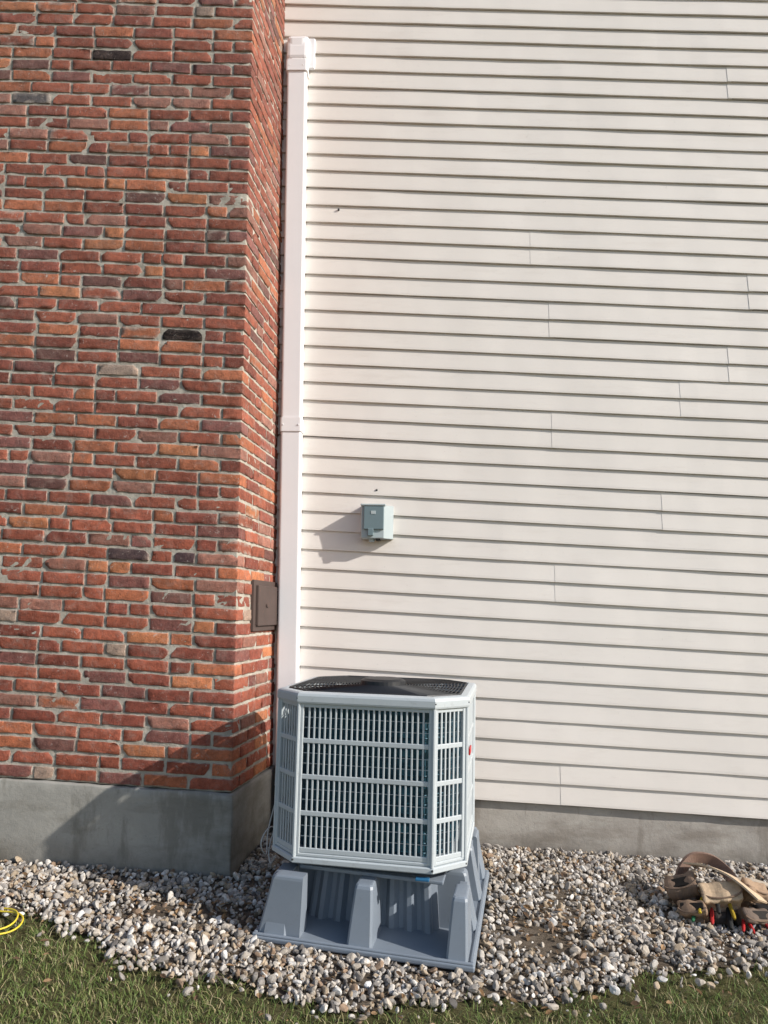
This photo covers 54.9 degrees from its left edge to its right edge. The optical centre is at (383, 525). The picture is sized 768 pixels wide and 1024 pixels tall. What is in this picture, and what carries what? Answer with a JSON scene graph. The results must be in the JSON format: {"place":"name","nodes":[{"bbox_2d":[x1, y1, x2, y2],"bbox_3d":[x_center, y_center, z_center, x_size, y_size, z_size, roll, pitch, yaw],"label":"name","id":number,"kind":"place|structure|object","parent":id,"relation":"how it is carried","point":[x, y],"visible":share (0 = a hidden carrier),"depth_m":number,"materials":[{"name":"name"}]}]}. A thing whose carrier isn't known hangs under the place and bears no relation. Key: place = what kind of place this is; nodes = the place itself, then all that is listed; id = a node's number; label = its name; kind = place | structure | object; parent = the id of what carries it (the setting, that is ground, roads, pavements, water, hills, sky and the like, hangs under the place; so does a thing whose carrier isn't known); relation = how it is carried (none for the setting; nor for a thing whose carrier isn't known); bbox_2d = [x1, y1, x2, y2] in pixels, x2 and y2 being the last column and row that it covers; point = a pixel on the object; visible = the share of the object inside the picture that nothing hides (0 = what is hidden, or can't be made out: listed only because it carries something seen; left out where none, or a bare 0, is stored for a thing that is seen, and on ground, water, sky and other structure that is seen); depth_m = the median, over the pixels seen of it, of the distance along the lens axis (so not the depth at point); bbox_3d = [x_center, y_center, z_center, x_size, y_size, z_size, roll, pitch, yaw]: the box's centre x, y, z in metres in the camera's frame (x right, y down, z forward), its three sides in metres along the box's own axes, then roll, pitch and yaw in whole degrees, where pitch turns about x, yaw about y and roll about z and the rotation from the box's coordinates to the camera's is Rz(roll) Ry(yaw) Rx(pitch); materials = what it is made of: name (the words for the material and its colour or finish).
{"place":"outdoors","nodes":[
{"label":"outdoors","id":0,"kind":"place"},
{"bbox_2d":[0,830,767,1023],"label":"gravel","id":1,"kind":"structure","parent":0,"point":[506,951],"depth_m":2.75,"materials":[{"name":"grey gravel"}]},
{"bbox_2d":[252,826,489,972],"bbox_3d":[0.002,1.416,2.990,0.800,0.231,0.850,1,-4,12],"label":"condenser stand","id":2,"kind":"object","parent":1,"relation":"on","point":[434,921],"visible":0.66,"depth_m":2.69,"materials":[{"name":"grey plastic"}]},
{"bbox_2d":[272,675,476,881],"bbox_3d":[-0.011,0.981,3.088,0.759,0.672,0.766,0,-7,10],"label":"air conditioner","id":3,"kind":"object","parent":2,"relation":"on","point":[374,772],"visible":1,"depth_m":2.76,"materials":[{"name":"grey paint"}]},
{"bbox_2d":[260,807,275,863],"bbox_3d":[-0.442,1.163,3.169,0.081,0.511,0.397,1,-7,4],"label":"voltage cable","id":4,"kind":"object","parent":3,"relation":"attached to","point":[269,826],"visible":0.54,"depth_m":3.05,"materials":[{"name":"metal"}]},
{"bbox_2d":[664,852,767,934],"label":"tool belt","id":5,"kind":"object","parent":1,"relation":"on","point":[742,902],"visible":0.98,"depth_m":2.99,"materials":[{"name":"leather"}]},
{"bbox_2d":[0,910,767,1023],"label":"ground","id":6,"kind":"structure","parent":0,"point":[230,989],"depth_m":2.35,"materials":[{"name":"green plant"}]},
{"bbox_2d":[0,907,23,934],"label":"yellow extension cord","id":7,"kind":"object","parent":6,"relation":"on","point":[14,911],"visible":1,"depth_m":2.66,"materials":[{"name":"rubber"}]},
{"bbox_2d":[0,0,284,876],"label":"brick chimney","id":8,"kind":"object","parent":6,"relation":"on","point":[141,163],"visible":0.95,"depth_m":3.44,"materials":[{"name":"brick"}]},
{"bbox_2d":[250,580,277,631],"bbox_3d":[-0.595,0.401,3.681,0.056,0.245,0.371,0,-7,9],"label":"chimney cleanout door","id":9,"kind":"structure","parent":8,"relation":"attached to","point":[263,606],"depth_m":3.62,"materials":[{"name":"brown metal"}]},
{"bbox_2d":[4,855,767,1023],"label":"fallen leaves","id":10,"kind":"object","parent":6,"relation":"on","point":[399,973],"visible":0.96,"depth_m":2.74,"materials":[{"name":"plant"}]},
{"bbox_2d":[474,800,767,865],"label":"concrete foundation","id":11,"kind":"object","parent":6,"relation":"on","point":[622,832],"visible":0.09,"depth_m":3.72,"materials":[{"name":"grey concrete"}]},
{"bbox_2d":[306,101,767,574],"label":"wall sheathing","id":12,"kind":"object","parent":11,"relation":"on","point":[579,487],"depth_m":3.98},
{"bbox_2d":[272,0,767,818],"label":"siding","id":13,"kind":"object","parent":12,"relation":"attached to","point":[536,202],"visible":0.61,"depth_m":3.98,"materials":[{"name":"plastic"}]},
{"bbox_2d":[275,36,315,769],"bbox_3d":[-0.498,-0.579,3.967,0.192,4.450,0.090,1,-7,2],"label":"line set cover","id":14,"kind":"object","parent":13,"relation":"attached to","point":[300,62],"visible":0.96,"depth_m":3.97,"materials":[{"name":"white plastic"}]},
{"bbox_2d":[361,504,393,541],"bbox_3d":[-0.037,-0.009,3.870,0.170,0.195,0.094,1,-7,2],"label":"electrical disconnect box","id":15,"kind":"object","parent":13,"relation":"attached to","point":[376,522],"visible":1,"depth_m":3.83,"materials":[{"name":"grey paint"}]}
]}

